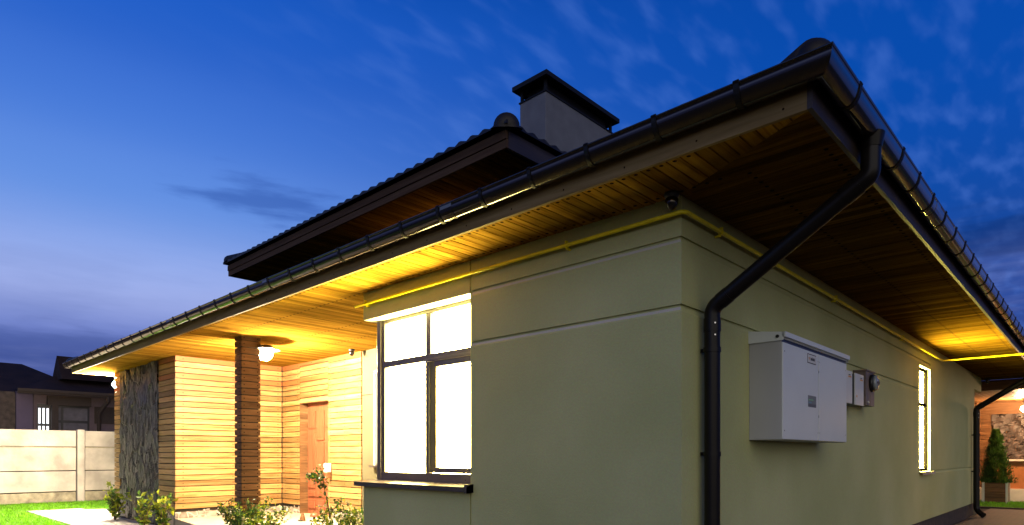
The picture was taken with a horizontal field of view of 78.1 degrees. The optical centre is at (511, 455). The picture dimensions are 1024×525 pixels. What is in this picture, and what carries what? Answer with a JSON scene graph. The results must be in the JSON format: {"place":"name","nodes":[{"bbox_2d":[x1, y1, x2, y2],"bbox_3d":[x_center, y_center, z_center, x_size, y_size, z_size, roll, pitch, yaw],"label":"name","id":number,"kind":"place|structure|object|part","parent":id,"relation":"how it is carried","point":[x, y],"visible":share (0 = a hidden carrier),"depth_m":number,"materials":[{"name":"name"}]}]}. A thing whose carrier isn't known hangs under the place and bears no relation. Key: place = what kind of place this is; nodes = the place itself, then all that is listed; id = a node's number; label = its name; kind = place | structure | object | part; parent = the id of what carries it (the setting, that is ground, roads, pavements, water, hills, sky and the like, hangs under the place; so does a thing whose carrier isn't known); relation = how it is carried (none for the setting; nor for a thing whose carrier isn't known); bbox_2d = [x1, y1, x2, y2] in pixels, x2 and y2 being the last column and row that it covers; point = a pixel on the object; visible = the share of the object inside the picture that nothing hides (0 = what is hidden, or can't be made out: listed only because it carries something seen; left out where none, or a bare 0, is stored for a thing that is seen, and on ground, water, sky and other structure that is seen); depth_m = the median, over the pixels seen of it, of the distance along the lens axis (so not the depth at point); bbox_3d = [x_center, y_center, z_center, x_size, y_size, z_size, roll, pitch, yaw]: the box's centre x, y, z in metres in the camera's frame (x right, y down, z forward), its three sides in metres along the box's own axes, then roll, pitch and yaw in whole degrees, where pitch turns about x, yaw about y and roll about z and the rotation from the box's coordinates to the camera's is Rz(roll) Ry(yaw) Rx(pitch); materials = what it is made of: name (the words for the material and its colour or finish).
{"place":"outdoors","nodes":[
{"label":"outdoors","id":0,"kind":"place"},
{"bbox_2d":[0,356,115,431],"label":"neighbour house","id":1,"kind":"structure","parent":0,"point":[63,398],"depth_m":24.26,"materials":[{"name":"stone"}]},
{"bbox_2d":[37,404,49,429],"bbox_3d":[-17.558,-0.820,23.670,0.050,2.200,0.405,0,0,43],"label":"window","id":2,"kind":"structure","parent":1,"relation":"in","point":[43,410],"depth_m":23.64,"materials":[{"name":"white glass"}]},
{"bbox_2d":[58,406,88,430],"bbox_3d":[-16.911,-0.805,24.356,0.050,2.170,1.030,0,0,43],"label":"window","id":3,"kind":"structure","parent":1,"relation":"in","point":[70,418],"depth_m":24.33,"materials":[{"name":"grey glass"}]},
{"bbox_2d":[26,508,153,524],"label":"garden path","id":4,"kind":"structure","parent":0,"point":[77,516],"depth_m":12.78,"materials":[{"name":"white concrete"}]},
{"bbox_2d":[103,481,130,519],"bbox_3d":[-7.744,0.890,12.344,0.444,0.786,0.407,0,0,21],"label":"garden plant","id":5,"kind":"object","parent":4,"relation":"on","point":[114,503],"visible":0.9,"depth_m":12.29,"materials":[{"name":"green plant"}]},
{"bbox_2d":[125,489,156,524],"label":"garden plant","id":6,"kind":"object","parent":4,"relation":"on","point":[143,519],"visible":0.94,"depth_m":10.84,"materials":[{"name":"green plant"}]},
{"bbox_2d":[298,513,305,521],"bbox_3d":[-3.476,1.024,10.465,0.100,0.132,0.109,0,0,43],"label":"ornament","id":7,"kind":"object","parent":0,"point":[302,517],"visible":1,"depth_m":10.44,"materials":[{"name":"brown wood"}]},
{"bbox_2d":[310,513,318,521],"bbox_3d":[-3.258,1.016,10.404,0.148,0.147,0.146,0,0,43],"label":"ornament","id":8,"kind":"object","parent":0,"point":[314,515],"visible":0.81,"depth_m":10.36,"materials":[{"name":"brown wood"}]},
{"bbox_2d":[1,500,1022,524],"bbox_3d":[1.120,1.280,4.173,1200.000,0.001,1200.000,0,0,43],"label":"ground","id":9,"kind":"structure","parent":0,"point":[156,524],"depth_m":14.66,"materials":[{"name":"green plant"}]},
{"bbox_2d":[0,429,115,504],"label":"concrete fence","id":10,"kind":"object","parent":9,"relation":"on","point":[41,466],"visible":0.23,"depth_m":16.94,"materials":[{"name":"concrete"}]},
{"bbox_2d":[149,489,178,524],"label":"garden plant","id":11,"kind":"object","parent":9,"relation":"on","point":[161,518],"visible":1,"depth_m":10.43,"materials":[{"name":"green plant"}]},
{"bbox_2d":[216,496,272,524],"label":"shrub","id":12,"kind":"object","parent":9,"relation":"on","point":[230,516],"visible":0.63,"depth_m":8.69,"materials":[{"name":"green plant"}]},
{"bbox_2d":[232,501,293,524],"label":"shrub","id":13,"kind":"object","parent":9,"relation":"on","point":[269,519],"visible":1,"depth_m":8.40,"materials":[{"name":"green plant"}]},
{"bbox_2d":[305,464,344,520],"bbox_3d":[-2.406,0.696,8.130,0.756,1.170,0.179,0,0,33],"label":"rose bush","id":14,"kind":"object","parent":9,"relation":"on","point":[318,476],"visible":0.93,"depth_m":8.16,"materials":[{"name":"green plant"}]},
{"bbox_2d":[309,501,363,524],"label":"shrub","id":15,"kind":"object","parent":9,"relation":"on","point":[350,519],"visible":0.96,"depth_m":7.67,"materials":[{"name":"green plant"}]},
{"bbox_2d":[328,506,363,524],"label":"shrub","id":16,"kind":"object","parent":9,"relation":"on","point":[361,519],"visible":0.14,"depth_m":8.67,"materials":[{"name":"green plant"}]},
{"bbox_2d":[62,37,1023,524],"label":"house","id":17,"kind":"structure","parent":9,"relation":"on","point":[602,381],"depth_m":5.58,"materials":[{"name":"paint"}]},
{"bbox_2d":[256,344,279,360],"bbox_3d":[-3.682,-1.532,9.416,0.430,0.235,0.430,0,0,43],"label":"porch lamp","id":18,"kind":"object","parent":17,"relation":"attached to","point":[266,353],"visible":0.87,"depth_m":9.33,"materials":[{"name":"white glass"}]},
{"bbox_2d":[300,400,329,515],"bbox_3d":[-3.533,0.057,11.529,1.004,2.066,0.201,0,0,43],"label":"door","id":19,"kind":"structure","parent":17,"relation":"in","point":[314,418],"depth_m":11.73,"materials":[{"name":"brown wood"}]},
{"bbox_2d":[324,463,330,476],"bbox_3d":[-3.225,0.260,11.026,0.125,0.240,0.081,0,0,43],"label":"wall box","id":20,"kind":"object","parent":17,"relation":"attached to","point":[327,467],"visible":1,"depth_m":10.99,"materials":[{"name":"white plastic"}]},
{"bbox_2d":[349,349,354,355],"bbox_3d":[-2.595,-1.661,10.219,0.100,0.115,0.100,0,0,43],"label":"motion sensor","id":21,"kind":"object","parent":17,"relation":"attached to","point":[351,352],"visible":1,"depth_m":10.19,"materials":[{"name":"white plastic"}]},
{"bbox_2d":[369,371,376,466],"bbox_3d":[-1.878,-0.580,9.783,1.060,1.540,0.089,0,0,43],"label":"window","id":22,"kind":"structure","parent":17,"relation":"in","point":[375,372],"depth_m":10.09,"materials":[{"name":"white"}]},
{"bbox_2d":[354,293,472,493],"bbox_3d":[-0.899,-0.553,6.245,1.770,1.774,0.415,0,0,43],"label":"window","id":23,"kind":"structure","parent":17,"relation":"in","point":[424,351],"depth_m":6.21,"materials":[{"name":"white glass"}]},
{"bbox_2d":[664,190,678,210],"bbox_3d":[1.047,-1.661,4.139,0.100,0.115,0.100,0,0,43],"label":"security camera","id":24,"kind":"object","parent":17,"relation":"attached to","point":[671,197],"visible":1,"depth_m":4.11,"materials":[{"name":"black plastic"}]},
{"bbox_2d":[354,210,1023,360],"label":"gas pipe","id":25,"kind":"object","parent":17,"relation":"attached to","point":[719,231],"visible":1,"depth_m":5.23,"materials":[{"name":"yellow metal"}]},
{"bbox_2d":[748,331,849,442],"bbox_3d":[2.516,-0.545,5.446,0.284,0.850,1.640,0,0,43],"label":"electric cabinet","id":26,"kind":"object","parent":17,"relation":"attached to","point":[797,388],"visible":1,"depth_m":4.98,"materials":[{"name":"grey metal"}]},
{"bbox_3d":[2.327,-0.492,5.081,0.009,0.737,0.812,0,0,43],"label":"door","id":27,"kind":"part","parent":26,"relation":"part of","materials":[{"name":"grey metal"}]},
{"bbox_3d":[2.882,-0.492,5.670,0.009,0.737,0.784,0,0,43],"label":"door","id":28,"kind":"part","parent":26,"relation":"part of","materials":[{"name":"grey metal"}]},
{"bbox_2d":[846,370,851,403],"bbox_3d":[3.314,-0.693,6.389,0.152,0.329,0.335,0,0,43],"label":"junction box","id":29,"kind":"object","parent":17,"relation":"attached to","point":[848,386],"visible":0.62,"depth_m":6.37,"materials":[{"name":"grey plastic"}]},
{"bbox_2d":[846,373,863,405],"bbox_3d":[3.606,-0.691,6.698,0.152,0.329,0.315,0,0,43],"label":"junction box","id":30,"kind":"object","parent":17,"relation":"attached to","point":[857,389],"visible":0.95,"depth_m":6.61,"materials":[{"name":"grey plastic"}]},
{"bbox_2d":[853,369,879,406],"bbox_3d":[3.926,-0.746,6.998,0.206,0.392,0.480,0,0,43],"label":"electricity meter","id":31,"kind":"object","parent":17,"relation":"attached to","point":[871,382],"visible":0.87,"depth_m":6.97,"materials":[{"name":"grey plastic"}]},
{"bbox_2d":[918,364,934,474],"bbox_3d":[6.374,-0.540,9.803,0.182,1.670,0.900,0,0,43],"label":"window","id":32,"kind":"structure","parent":17,"relation":"in","point":[925,373],"depth_m":10.06,"materials":[{"name":"white glass"}]},
{"bbox_2d":[982,482,1009,502],"bbox_3d":[13.092,1.000,17.075,0.560,0.560,0.500,0,0,43],"label":"planter box","id":33,"kind":"object","parent":9,"relation":"on","point":[995,492],"visible":0.85,"depth_m":16.91,"materials":[{"name":"brown wood"}]},
{"bbox_2d":[980,428,1017,482],"bbox_3d":[13.100,0.015,17.057,0.915,1.531,0.989,0,0,43],"label":"thuja","id":34,"kind":"object","parent":33,"relation":"on","point":[996,459],"visible":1,"depth_m":16.96,"materials":[{"name":"green plant"}]},
{"bbox_2d":[974,378,1023,501],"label":"building","id":35,"kind":"structure","parent":9,"relation":"on","point":[1004,414],"depth_m":17.51,"materials":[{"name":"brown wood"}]},
{"bbox_2d":[980,506,1023,509],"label":"kerb","id":36,"kind":"structure","parent":9,"relation":"on","point":[984,507],"depth_m":14.96,"materials":[{"name":"grey concrete"}]},
{"bbox_2d":[0,0,1023,379],"label":"sky","id":37,"kind":"structure","parent":0,"point":[145,145],"materials":[{"name":"blue"}]},
{"bbox_2d":[955,508,1023,524],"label":"driveway","id":38,"kind":"structure","parent":0,"point":[993,516],"depth_m":12.64,"materials":[{"name":"grey concrete"}]}
]}

